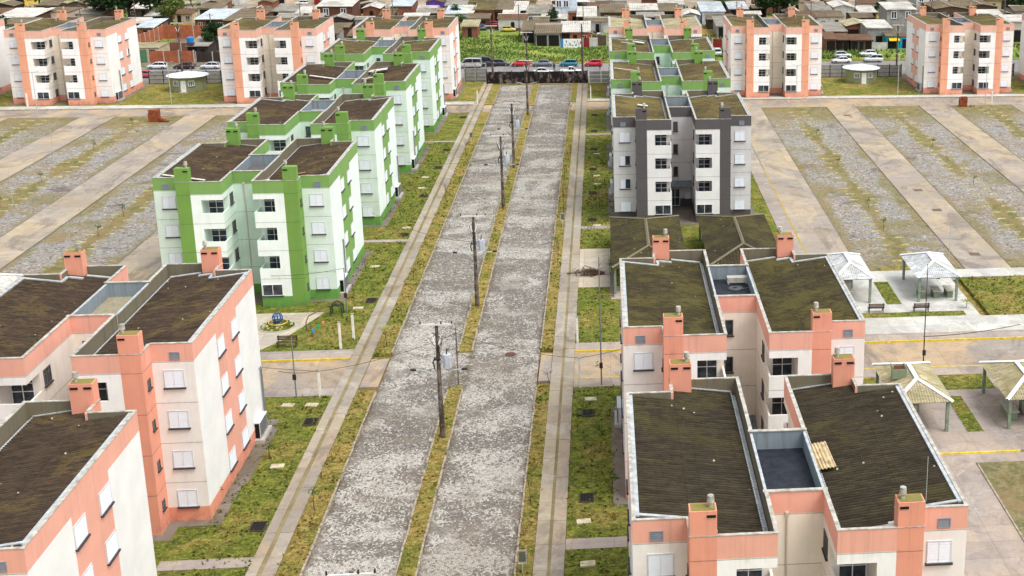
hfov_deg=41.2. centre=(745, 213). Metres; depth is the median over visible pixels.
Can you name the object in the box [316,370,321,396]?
gate post
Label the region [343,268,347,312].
lamp pole
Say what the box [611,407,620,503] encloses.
entry path
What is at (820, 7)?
village house
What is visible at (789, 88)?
window
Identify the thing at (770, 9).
village house
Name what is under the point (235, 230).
window
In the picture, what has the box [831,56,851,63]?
parked car
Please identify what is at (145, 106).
pavement
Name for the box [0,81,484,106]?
lawn
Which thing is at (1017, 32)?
village house
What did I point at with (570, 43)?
painted fence
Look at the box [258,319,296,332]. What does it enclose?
round planter
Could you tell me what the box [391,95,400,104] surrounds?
window
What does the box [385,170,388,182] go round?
window
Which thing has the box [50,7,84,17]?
village house
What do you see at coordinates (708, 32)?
yard ground
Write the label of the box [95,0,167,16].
leafy tree
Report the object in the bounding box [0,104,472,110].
painted kerb
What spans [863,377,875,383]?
lawn patch
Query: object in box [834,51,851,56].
parked car
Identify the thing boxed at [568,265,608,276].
debris heap
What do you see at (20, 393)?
balcony window
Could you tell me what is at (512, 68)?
back street
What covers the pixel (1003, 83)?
window
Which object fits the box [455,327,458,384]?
lamp pole
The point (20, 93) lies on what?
window
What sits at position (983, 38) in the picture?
balcony window
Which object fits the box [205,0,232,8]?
village house
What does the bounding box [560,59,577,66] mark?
parked car
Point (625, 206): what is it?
window
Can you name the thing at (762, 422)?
window
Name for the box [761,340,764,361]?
window
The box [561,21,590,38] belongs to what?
village house
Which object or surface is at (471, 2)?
village house
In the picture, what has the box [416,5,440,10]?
village house
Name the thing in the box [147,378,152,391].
window
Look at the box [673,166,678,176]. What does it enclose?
window
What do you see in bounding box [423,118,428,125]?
window
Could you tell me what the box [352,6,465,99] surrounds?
apartment block
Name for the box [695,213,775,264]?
shelter shed
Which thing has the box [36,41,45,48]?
balcony window
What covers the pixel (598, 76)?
boundary fence
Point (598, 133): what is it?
entry path
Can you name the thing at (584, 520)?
access lid
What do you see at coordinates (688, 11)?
village house
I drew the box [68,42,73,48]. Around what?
balcony window
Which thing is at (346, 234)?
window
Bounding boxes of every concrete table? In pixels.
[915,286,925,298]
[929,285,940,297]
[942,285,954,297]
[999,399,1019,420]
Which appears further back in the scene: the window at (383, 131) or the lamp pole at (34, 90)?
the lamp pole at (34, 90)
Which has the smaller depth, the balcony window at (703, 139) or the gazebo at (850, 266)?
the gazebo at (850, 266)
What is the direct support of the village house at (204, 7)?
on the yard ground
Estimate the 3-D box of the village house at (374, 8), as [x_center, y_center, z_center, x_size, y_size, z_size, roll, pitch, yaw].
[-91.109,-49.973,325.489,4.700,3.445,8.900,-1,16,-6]
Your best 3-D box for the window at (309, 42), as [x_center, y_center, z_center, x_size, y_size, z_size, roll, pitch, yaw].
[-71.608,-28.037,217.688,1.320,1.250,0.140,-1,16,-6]
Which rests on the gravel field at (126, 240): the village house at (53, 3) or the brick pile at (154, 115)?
the brick pile at (154, 115)
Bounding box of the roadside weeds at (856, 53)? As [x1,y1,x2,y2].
[346,33,1019,59]
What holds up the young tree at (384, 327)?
on the verge at (476, 133)
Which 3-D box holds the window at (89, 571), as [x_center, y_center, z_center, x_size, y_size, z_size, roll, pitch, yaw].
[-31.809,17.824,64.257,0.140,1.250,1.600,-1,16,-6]
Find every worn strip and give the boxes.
[508,60,608,62]
[824,58,905,60]
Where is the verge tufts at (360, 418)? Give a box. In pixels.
[273,140,572,575]
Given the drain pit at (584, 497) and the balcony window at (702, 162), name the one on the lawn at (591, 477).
the drain pit at (584, 497)
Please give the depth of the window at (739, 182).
152.37 m
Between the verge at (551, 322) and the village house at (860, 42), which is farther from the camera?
the village house at (860, 42)
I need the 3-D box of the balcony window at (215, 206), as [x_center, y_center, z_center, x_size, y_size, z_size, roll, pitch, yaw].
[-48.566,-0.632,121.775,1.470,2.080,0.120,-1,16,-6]
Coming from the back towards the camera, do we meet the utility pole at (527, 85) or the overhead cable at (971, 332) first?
the utility pole at (527, 85)
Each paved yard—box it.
[578,248,610,287]
[611,286,619,298]
[850,270,979,318]
[863,373,1023,452]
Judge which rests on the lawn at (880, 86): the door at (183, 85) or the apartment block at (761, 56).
the apartment block at (761, 56)
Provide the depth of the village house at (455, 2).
332.39 m
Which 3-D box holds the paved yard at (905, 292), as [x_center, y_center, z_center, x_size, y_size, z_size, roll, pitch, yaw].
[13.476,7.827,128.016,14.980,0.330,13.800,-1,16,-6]
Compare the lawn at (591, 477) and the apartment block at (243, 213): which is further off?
the apartment block at (243, 213)
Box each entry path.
[156,557,253,571]
[236,427,277,483]
[364,239,407,242]
[425,141,454,142]
[565,536,626,549]
[581,226,609,228]
[586,133,610,134]
[610,271,613,297]
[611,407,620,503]
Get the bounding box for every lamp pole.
[26,71,37,114]
[161,61,172,104]
[291,337,296,397]
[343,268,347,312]
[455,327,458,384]
[598,257,602,384]
[922,264,927,360]
[982,62,992,103]
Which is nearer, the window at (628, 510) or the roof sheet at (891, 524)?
the roof sheet at (891, 524)
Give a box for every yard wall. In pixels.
[138,26,163,41]
[139,49,148,62]
[147,50,194,62]
[161,25,223,38]
[169,42,186,50]
[195,52,220,61]
[591,35,606,45]
[712,39,722,49]
[872,42,887,49]
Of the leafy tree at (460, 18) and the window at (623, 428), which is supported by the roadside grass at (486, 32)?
the leafy tree at (460, 18)
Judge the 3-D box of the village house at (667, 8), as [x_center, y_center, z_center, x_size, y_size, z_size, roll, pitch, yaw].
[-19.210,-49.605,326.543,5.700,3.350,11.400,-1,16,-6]
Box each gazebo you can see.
[0,273,21,290]
[829,252,874,302]
[871,361,953,431]
[900,251,961,301]
[979,360,1023,428]
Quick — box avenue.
[303,85,570,575]
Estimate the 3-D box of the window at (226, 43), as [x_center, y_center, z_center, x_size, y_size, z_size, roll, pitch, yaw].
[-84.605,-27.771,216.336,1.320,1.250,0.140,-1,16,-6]
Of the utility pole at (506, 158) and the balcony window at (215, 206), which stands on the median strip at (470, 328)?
the utility pole at (506, 158)
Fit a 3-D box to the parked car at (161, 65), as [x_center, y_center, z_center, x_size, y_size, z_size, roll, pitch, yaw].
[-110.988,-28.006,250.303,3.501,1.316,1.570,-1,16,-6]
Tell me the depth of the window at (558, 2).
320.53 m
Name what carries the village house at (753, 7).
on the yard ground at (708, 32)
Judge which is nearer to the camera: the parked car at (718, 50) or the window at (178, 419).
the window at (178, 419)
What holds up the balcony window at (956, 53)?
in the apartment block at (946, 55)
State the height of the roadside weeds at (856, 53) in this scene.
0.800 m
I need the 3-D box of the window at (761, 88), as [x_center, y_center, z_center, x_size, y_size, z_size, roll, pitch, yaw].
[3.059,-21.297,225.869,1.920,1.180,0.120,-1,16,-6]
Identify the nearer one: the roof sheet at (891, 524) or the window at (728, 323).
the roof sheet at (891, 524)
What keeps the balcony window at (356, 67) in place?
in the apartment block at (361, 50)
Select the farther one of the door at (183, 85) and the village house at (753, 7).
the village house at (753, 7)
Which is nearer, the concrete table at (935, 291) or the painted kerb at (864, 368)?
the painted kerb at (864, 368)
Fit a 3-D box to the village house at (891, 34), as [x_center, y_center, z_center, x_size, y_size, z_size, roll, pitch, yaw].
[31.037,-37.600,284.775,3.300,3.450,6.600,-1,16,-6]
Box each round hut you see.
[165,71,208,92]
[842,64,879,84]
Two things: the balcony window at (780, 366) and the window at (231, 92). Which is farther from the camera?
the window at (231, 92)
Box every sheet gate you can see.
[583,37,589,47]
[590,37,597,47]
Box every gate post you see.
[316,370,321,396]
[337,321,341,348]
[350,313,354,339]
[575,316,578,342]
[578,357,580,387]
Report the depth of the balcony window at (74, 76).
215.93 m
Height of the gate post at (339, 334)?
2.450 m
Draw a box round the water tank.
[186,37,194,44]
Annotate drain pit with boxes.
[247,521,268,531]
[302,418,318,425]
[365,298,377,302]
[579,493,593,502]
[582,409,594,416]
[588,218,596,221]
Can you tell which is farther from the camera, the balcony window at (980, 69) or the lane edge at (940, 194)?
the balcony window at (980, 69)
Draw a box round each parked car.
[142,70,151,76]
[147,61,166,69]
[173,62,195,68]
[200,61,220,68]
[296,0,308,2]
[480,24,486,29]
[493,59,509,66]
[501,26,515,31]
[511,59,529,66]
[532,59,552,66]
[533,67,553,71]
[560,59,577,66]
[585,59,602,66]
[714,48,721,54]
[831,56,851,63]
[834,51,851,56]
[859,49,876,56]
[863,54,882,62]
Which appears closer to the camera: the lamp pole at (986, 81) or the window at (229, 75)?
the window at (229, 75)
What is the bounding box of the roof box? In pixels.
[727,275,747,284]
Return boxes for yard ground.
[141,39,220,65]
[629,7,1019,42]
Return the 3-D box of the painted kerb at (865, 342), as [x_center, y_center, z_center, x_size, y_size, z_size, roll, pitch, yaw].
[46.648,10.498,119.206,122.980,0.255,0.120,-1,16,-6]
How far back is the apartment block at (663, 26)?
226.27 m
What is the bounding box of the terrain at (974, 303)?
[359,83,986,391]
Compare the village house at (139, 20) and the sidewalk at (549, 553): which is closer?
the sidewalk at (549, 553)
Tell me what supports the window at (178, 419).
in the apartment block at (174, 361)
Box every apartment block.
[0,18,11,95]
[0,240,278,541]
[0,371,156,575]
[3,6,148,105]
[152,121,372,306]
[217,6,334,103]
[227,79,405,226]
[280,49,430,173]
[320,25,449,132]
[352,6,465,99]
[605,5,701,97]
[606,24,714,131]
[607,47,730,170]
[608,76,754,224]
[612,226,865,504]
[626,346,968,575]
[723,4,824,97]
[900,3,1014,94]
[1014,13,1023,82]
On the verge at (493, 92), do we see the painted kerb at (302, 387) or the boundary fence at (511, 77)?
the boundary fence at (511, 77)
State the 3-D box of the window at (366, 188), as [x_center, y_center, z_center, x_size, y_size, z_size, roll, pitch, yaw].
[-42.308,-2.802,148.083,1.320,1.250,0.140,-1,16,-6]
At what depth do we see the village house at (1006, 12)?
322.46 m
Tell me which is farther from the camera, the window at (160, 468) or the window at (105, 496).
the window at (160, 468)
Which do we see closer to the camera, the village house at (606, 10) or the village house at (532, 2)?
the village house at (606, 10)
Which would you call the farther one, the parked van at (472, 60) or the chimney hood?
the parked van at (472, 60)
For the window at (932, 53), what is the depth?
229.94 m
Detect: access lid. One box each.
[270,463,284,468]
[281,403,294,406]
[305,403,318,406]
[353,306,362,309]
[576,518,590,524]
[580,560,595,567]
[585,397,596,400]
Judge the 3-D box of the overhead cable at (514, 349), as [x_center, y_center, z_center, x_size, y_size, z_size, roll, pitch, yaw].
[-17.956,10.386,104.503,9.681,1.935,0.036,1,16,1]
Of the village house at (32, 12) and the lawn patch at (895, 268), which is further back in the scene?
the village house at (32, 12)
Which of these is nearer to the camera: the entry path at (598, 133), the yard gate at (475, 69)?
the entry path at (598, 133)
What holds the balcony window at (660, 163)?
in the apartment block at (687, 158)
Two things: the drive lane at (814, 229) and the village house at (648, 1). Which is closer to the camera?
the drive lane at (814, 229)
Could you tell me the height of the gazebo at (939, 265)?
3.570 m
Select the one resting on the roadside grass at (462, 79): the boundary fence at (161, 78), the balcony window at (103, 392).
the boundary fence at (161, 78)
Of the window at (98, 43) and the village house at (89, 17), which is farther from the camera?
the village house at (89, 17)
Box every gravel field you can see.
[0,115,234,273]
[762,105,1023,270]
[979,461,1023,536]
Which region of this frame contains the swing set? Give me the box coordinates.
[305,305,331,337]
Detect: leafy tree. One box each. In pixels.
[0,15,9,26]
[80,0,110,10]
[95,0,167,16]
[155,0,184,24]
[200,21,222,50]
[450,4,459,10]
[453,13,466,30]
[546,9,558,18]
[714,0,728,5]
[754,0,799,16]
[875,0,886,8]
[1006,0,1023,4]
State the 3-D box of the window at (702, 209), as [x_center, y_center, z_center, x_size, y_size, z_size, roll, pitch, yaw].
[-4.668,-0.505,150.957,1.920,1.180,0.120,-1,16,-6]
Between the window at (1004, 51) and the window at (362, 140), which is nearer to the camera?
the window at (362, 140)
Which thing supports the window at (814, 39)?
in the apartment block at (761, 56)
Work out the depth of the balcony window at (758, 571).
61.74 m
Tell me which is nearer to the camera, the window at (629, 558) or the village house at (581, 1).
the window at (629, 558)
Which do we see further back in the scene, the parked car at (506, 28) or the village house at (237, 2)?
the village house at (237, 2)
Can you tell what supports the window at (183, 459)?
in the apartment block at (174, 361)
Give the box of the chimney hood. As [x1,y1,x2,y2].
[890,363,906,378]
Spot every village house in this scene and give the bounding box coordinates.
[0,0,23,8]
[0,7,13,13]
[0,7,55,20]
[4,0,37,5]
[4,17,42,28]
[35,0,65,7]
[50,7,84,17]
[65,0,89,8]
[73,6,114,16]
[75,14,107,20]
[128,17,152,25]
[130,3,154,16]
[137,18,168,34]
[138,42,169,50]
[144,8,172,24]
[175,8,197,23]
[185,36,218,54]
[193,8,242,24]
[197,2,227,15]
[200,0,249,4]
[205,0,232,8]
[223,8,273,24]
[248,5,272,11]
[257,0,278,7]
[271,3,309,15]
[277,13,307,20]
[279,0,293,3]
[295,6,316,15]
[308,13,326,16]
[315,0,360,16]
[330,12,355,27]
[334,22,352,37]
[334,26,343,40]
[346,29,352,37]
[354,16,375,24]
[360,0,384,13]
[361,1,385,16]
[379,8,397,16]
[389,0,417,15]
[403,12,429,18]
[407,16,420,20]
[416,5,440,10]
[416,8,445,14]
[424,0,446,7]
[444,0,468,9]
[445,5,463,22]
[459,5,476,17]
[460,19,480,36]
[467,13,491,28]
[468,0,477,4]
[472,0,498,20]
[494,0,515,20]
[497,13,528,30]
[502,10,520,12]
[511,1,528,12]
[516,0,537,4]
[521,20,538,42]
[526,4,552,19]
[532,16,550,21]
[534,22,562,45]
[541,14,567,21]
[555,0,576,20]
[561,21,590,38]
[568,11,577,20]
[576,6,596,20]
[577,0,589,5]
[584,17,607,32]
[587,2,609,15]
[594,0,627,7]
[599,4,624,16]
[629,3,658,14]
[636,12,664,19]
[641,0,656,2]
[657,0,684,9]
[657,3,678,14]
[682,7,700,19]
[697,1,725,23]
[705,14,732,28]
[712,16,722,37]
[725,1,748,14]
[743,11,761,15]
[750,4,765,16]
[751,0,781,12]
[779,5,798,13]
[785,11,815,18]
[792,0,805,10]
[803,1,825,10]
[806,5,831,13]
[812,10,844,21]
[819,22,847,32]
[820,0,848,4]
[822,31,837,51]
[826,0,853,19]
[834,33,848,50]
[839,17,860,33]
[846,12,874,19]
[846,34,873,51]
[853,5,877,18]
[856,0,879,12]
[859,19,892,41]
[878,2,916,32]
[883,29,900,48]
[887,0,914,5]
[899,33,906,47]
[908,0,933,11]
[923,0,968,16]
[948,0,997,11]
[976,9,1002,16]
[984,0,1001,9]
[999,9,1014,14]
[999,14,1021,24]
[1001,0,1010,8]
[1003,5,1023,14]
[1013,24,1020,41]
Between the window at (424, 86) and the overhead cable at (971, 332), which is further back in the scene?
the window at (424, 86)
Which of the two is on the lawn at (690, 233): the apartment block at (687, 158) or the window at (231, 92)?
the apartment block at (687, 158)
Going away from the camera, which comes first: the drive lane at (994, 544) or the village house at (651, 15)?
the drive lane at (994, 544)
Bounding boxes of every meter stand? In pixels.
[517,550,526,572]
[560,213,564,225]
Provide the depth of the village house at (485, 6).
321.07 m
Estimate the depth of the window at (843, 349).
86.23 m
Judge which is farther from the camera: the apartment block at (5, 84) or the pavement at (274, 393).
the apartment block at (5, 84)
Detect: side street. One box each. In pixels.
[0,105,492,117]
[261,359,388,389]
[538,339,1023,382]
[569,97,1023,109]
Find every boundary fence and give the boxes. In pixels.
[148,70,222,83]
[465,68,486,80]
[486,70,587,83]
[589,71,608,82]
[821,64,901,76]
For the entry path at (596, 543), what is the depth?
81.81 m
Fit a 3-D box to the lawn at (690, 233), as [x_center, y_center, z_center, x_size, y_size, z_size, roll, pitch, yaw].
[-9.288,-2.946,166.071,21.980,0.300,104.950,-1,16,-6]
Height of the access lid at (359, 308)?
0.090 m
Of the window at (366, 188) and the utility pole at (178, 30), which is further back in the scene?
the utility pole at (178, 30)
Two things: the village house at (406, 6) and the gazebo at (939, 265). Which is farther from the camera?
the village house at (406, 6)
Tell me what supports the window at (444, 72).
in the apartment block at (387, 26)
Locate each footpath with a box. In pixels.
[751,146,804,253]
[951,267,1023,279]
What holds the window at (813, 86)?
in the apartment block at (761, 56)
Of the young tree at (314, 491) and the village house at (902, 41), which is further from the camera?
the village house at (902, 41)
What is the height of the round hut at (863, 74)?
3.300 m
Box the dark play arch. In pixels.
[329,300,344,315]
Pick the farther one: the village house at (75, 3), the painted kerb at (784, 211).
the village house at (75, 3)
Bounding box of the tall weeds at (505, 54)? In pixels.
[459,34,608,61]
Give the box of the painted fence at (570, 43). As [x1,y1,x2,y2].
[560,39,580,47]
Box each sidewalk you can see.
[245,82,492,575]
[532,84,587,575]
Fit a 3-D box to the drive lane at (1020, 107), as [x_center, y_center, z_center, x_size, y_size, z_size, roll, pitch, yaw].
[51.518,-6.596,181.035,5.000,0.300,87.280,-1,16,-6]
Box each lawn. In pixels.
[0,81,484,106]
[153,396,331,575]
[255,113,468,351]
[564,386,628,575]
[576,109,778,342]
[587,76,1023,98]
[959,276,1023,314]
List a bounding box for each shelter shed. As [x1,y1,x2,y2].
[610,215,685,293]
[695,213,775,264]
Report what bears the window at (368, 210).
in the apartment block at (365, 119)
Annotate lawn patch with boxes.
[862,310,965,317]
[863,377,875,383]
[874,282,901,303]
[878,266,910,270]
[938,374,995,389]
[950,396,983,431]
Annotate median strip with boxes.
[397,386,462,575]
[459,111,531,352]
[529,84,538,105]
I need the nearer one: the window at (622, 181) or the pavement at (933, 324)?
the pavement at (933, 324)
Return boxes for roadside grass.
[0,0,1019,66]
[143,72,1017,83]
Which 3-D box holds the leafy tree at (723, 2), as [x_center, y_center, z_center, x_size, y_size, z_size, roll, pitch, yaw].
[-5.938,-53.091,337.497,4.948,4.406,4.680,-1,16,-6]
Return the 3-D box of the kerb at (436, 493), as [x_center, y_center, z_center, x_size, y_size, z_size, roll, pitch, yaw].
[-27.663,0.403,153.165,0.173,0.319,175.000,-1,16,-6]
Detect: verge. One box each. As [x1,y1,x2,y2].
[275,390,375,575]
[374,112,488,356]
[484,84,501,104]
[516,384,549,575]
[542,110,574,351]
[570,84,577,101]
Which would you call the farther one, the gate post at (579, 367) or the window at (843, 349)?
the gate post at (579, 367)
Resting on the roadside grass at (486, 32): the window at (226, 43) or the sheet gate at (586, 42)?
the sheet gate at (586, 42)
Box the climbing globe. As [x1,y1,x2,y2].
[268,312,287,325]
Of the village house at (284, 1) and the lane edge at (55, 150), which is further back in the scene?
the village house at (284, 1)
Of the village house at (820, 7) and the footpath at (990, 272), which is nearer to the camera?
the footpath at (990, 272)
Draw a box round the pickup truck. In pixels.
[560,66,581,70]
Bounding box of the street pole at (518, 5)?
[516,4,520,37]
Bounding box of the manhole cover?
[505,352,515,355]
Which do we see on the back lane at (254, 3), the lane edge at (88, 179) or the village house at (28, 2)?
the village house at (28, 2)
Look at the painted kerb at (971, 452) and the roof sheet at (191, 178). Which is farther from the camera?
the roof sheet at (191, 178)
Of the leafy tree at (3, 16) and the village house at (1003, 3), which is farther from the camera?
the village house at (1003, 3)
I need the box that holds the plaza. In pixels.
[256,312,323,349]
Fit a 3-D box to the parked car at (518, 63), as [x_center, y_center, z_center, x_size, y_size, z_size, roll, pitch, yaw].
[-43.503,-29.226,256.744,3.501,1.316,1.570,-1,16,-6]
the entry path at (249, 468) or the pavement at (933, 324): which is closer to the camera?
the entry path at (249, 468)
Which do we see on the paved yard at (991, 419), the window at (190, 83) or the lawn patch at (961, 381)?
the lawn patch at (961, 381)
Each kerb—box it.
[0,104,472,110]
[261,358,348,362]
[271,386,334,388]
[300,85,501,575]
[394,84,532,575]
[415,84,539,575]
[513,84,571,575]
[574,365,977,378]
[575,336,1023,351]
[587,96,1023,101]
[764,170,805,253]
[940,450,1019,454]
[976,462,1023,540]
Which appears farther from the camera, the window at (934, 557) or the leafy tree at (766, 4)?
the leafy tree at (766, 4)
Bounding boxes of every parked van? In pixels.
[460,57,481,67]
[474,56,495,66]
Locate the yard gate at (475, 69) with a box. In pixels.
[464,63,486,81]
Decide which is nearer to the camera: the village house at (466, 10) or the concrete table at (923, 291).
the concrete table at (923, 291)
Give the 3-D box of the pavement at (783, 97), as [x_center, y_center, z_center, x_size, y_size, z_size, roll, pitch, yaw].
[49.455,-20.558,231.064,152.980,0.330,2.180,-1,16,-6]
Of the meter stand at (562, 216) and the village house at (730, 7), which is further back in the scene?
the village house at (730, 7)
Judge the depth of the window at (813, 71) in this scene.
227.73 m
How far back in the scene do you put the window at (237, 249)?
124.27 m
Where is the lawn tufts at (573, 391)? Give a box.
[181,139,1023,575]
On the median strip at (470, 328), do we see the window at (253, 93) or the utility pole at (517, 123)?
the utility pole at (517, 123)
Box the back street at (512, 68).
[141,60,1018,80]
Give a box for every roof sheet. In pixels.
[162,174,205,180]
[369,67,387,71]
[810,441,836,469]
[873,523,893,526]
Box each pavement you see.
[0,101,474,109]
[260,349,353,359]
[264,387,335,397]
[573,365,986,386]
[575,329,1023,349]
[587,94,1023,100]
[865,314,1023,333]
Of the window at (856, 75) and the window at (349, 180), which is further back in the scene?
the window at (856, 75)
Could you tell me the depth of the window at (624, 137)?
149.53 m
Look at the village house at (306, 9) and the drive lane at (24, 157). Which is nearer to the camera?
the drive lane at (24, 157)
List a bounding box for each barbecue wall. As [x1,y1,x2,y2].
[844,280,852,290]
[913,404,918,411]
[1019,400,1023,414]
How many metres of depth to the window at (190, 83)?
226.54 m
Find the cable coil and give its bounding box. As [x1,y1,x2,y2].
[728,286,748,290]
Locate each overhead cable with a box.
[322,334,453,370]
[375,214,467,241]
[456,333,576,357]
[923,324,1019,336]
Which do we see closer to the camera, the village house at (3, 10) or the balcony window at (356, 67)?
the balcony window at (356, 67)
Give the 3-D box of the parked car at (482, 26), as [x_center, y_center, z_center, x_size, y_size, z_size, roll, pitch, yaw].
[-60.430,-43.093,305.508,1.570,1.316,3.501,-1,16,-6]
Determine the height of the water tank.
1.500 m
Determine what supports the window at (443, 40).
in the apartment block at (387, 26)
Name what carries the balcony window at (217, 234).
in the apartment block at (243, 213)
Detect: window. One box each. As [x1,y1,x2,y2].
[9,41,16,48]
[10,379,34,403]
[12,57,19,64]
[14,74,21,81]
[16,90,23,97]
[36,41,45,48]
[37,92,49,99]
[38,58,47,65]
[41,75,49,82]
[43,364,53,387]
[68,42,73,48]
[68,92,80,98]
[70,58,75,65]
[72,75,77,82]
[73,512,90,551]
[82,562,93,575]
[94,40,102,47]
[96,57,104,64]
[98,73,106,80]
[98,382,108,400]
[98,481,114,517]
[101,90,108,96]
[105,529,120,565]
[123,83,127,91]
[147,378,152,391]
[152,419,157,432]
[157,459,162,472]
[162,196,176,209]
[162,498,167,511]
[163,369,185,389]
[165,225,180,237]
[168,253,182,262]
[168,410,190,429]
[172,450,195,469]
[177,489,199,508]
[188,81,194,86]
[208,199,224,212]
[211,228,226,241]
[217,333,226,358]
[221,371,230,397]
[222,257,229,268]
[223,40,230,46]
[224,56,232,63]
[225,409,234,434]
[226,72,233,79]
[227,89,235,95]
[229,191,234,205]
[229,445,238,471]
[230,316,239,340]
[232,219,237,233]
[234,352,243,377]
[235,247,239,261]
[238,389,246,414]
[242,425,250,450]
[248,41,257,47]
[249,90,260,97]
[250,57,258,64]
[251,74,260,80]
[262,284,283,296]
[263,199,274,211]
[266,228,277,239]
[269,256,279,267]
[273,140,285,150]
[279,41,285,47]
[281,57,287,64]
[305,39,313,46]
[305,126,310,136]
[306,55,314,62]
[309,194,323,206]
[311,222,326,234]
[314,250,328,262]
[316,277,330,289]
[323,8,328,15]
[340,177,345,192]
[342,203,347,219]
[344,230,349,246]
[346,256,351,272]
[347,168,351,184]
[349,195,353,210]
[351,221,355,236]
[352,246,356,262]
[355,66,363,69]
[357,136,369,146]
[359,159,370,170]
[361,183,372,193]
[362,206,374,217]
[382,124,385,136]
[383,147,386,159]
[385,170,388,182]
[386,118,389,130]
[386,192,389,205]
[389,164,392,175]
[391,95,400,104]
[395,115,402,124]
[396,136,403,145]
[398,156,405,165]
[420,64,425,71]
[421,82,426,89]
[422,100,427,107]
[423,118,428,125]
[441,38,445,45]
[442,54,446,61]
[443,71,447,77]
[556,0,561,7]
[563,0,568,7]
[619,132,630,142]
[619,156,630,166]
[620,179,630,189]
[620,202,631,212]
[620,319,621,343]
[621,357,622,381]
[621,392,623,417]
[622,428,623,453]
[626,459,628,494]
[627,489,630,525]
[627,506,629,540]
[628,537,630,574]
[633,352,653,371]
[647,553,674,575]
[655,135,666,144]
[655,158,666,168]
[655,182,666,191]
[655,205,671,215]
[673,122,677,131]
[673,144,677,154]
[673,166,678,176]
[697,204,712,214]
[697,360,716,377]
[698,134,709,144]
[698,158,709,167]
[698,181,709,190]
[725,320,733,336]
[725,357,733,373]
[734,52,741,59]
[734,84,741,90]
[734,131,745,141]
[734,154,745,164]
[734,177,744,187]
[734,199,744,209]
[735,36,741,43]
[735,68,741,74]
[737,568,762,575]
[758,85,768,91]
[759,38,765,44]
[759,53,765,60]
[759,69,765,75]
[760,378,763,400]
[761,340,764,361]
[761,416,763,428]
[771,397,786,414]
[772,358,792,374]
[785,85,795,91]
[786,69,793,75]
[787,37,794,43]
[787,53,794,59]
[810,52,817,58]
[810,67,817,74]
[810,83,816,89]
[811,36,817,42]
[821,528,827,560]
[838,346,853,355]
[838,563,866,575]
[854,73,859,78]
[891,11,896,18]
[925,540,952,565]
[927,81,933,87]
[928,65,934,72]
[929,34,936,41]
[929,50,935,56]
[952,82,961,88]
[953,51,958,57]
[953,67,957,73]
[954,36,959,42]
[978,67,985,72]
[978,82,988,88]
[979,35,986,41]
[979,51,985,57]
[1000,80,1006,86]
[1001,65,1007,71]
[1002,49,1008,56]
[1003,34,1009,40]
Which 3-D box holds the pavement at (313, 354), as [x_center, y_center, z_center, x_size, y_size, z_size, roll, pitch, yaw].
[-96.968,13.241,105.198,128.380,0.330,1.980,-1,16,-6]
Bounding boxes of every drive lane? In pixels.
[0,115,215,267]
[0,116,115,180]
[118,230,161,280]
[747,107,847,253]
[827,106,1010,268]
[919,105,1023,190]
[941,454,1023,575]
[972,452,1023,462]
[1011,104,1023,112]
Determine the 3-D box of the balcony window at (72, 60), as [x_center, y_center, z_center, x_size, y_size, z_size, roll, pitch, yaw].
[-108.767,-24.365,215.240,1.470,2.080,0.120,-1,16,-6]
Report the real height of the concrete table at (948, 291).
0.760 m
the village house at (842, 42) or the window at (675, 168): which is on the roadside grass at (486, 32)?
the village house at (842, 42)
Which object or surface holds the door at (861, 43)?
in the village house at (860, 42)
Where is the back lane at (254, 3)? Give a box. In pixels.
[24,0,947,8]
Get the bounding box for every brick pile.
[147,109,168,121]
[958,96,974,106]
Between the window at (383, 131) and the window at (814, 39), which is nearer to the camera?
the window at (383, 131)
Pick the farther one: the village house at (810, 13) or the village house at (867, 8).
the village house at (867, 8)
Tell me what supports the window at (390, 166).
in the apartment block at (365, 119)
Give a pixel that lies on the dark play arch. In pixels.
(341, 305)
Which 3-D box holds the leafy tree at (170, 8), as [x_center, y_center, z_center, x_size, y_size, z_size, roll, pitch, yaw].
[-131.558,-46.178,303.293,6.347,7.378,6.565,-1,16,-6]
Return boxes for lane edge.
[0,115,216,269]
[0,116,116,181]
[1,116,183,236]
[1,117,79,158]
[116,229,157,264]
[761,107,849,251]
[826,107,964,268]
[855,106,1011,267]
[918,105,1023,192]
[949,105,1022,160]
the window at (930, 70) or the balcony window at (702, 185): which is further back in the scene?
the window at (930, 70)
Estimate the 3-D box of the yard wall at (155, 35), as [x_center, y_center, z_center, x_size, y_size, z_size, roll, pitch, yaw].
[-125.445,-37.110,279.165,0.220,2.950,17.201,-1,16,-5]
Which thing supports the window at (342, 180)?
in the apartment block at (243, 213)
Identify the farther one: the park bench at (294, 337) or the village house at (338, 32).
the village house at (338, 32)
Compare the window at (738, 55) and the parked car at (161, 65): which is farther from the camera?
the parked car at (161, 65)
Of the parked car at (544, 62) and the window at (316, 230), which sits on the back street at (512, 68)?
the parked car at (544, 62)
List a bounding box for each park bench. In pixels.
[276,335,297,347]
[868,303,884,312]
[912,303,929,312]
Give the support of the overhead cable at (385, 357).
attached to the gate post at (319, 383)
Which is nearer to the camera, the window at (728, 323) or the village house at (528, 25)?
the window at (728, 323)
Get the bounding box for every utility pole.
[170,21,183,70]
[325,568,375,575]
[410,321,466,437]
[453,213,496,305]
[484,24,496,71]
[484,133,518,207]
[497,101,527,167]
[514,59,539,114]
[520,32,531,70]
[575,22,587,70]
[892,24,899,64]
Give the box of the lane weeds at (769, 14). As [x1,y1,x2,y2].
[25,3,772,16]
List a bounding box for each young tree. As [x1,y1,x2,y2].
[262,442,274,458]
[308,487,319,510]
[378,326,391,345]
[524,476,531,502]
[607,471,619,493]
[961,298,972,307]
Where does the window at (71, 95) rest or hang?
in the apartment block at (76, 61)
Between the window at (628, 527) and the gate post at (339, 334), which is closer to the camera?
the window at (628, 527)
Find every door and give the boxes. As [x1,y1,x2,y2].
[177,15,181,23]
[180,81,185,91]
[468,28,471,36]
[671,188,679,206]
[844,42,847,50]
[859,42,863,51]
[862,73,865,83]
[902,39,905,47]

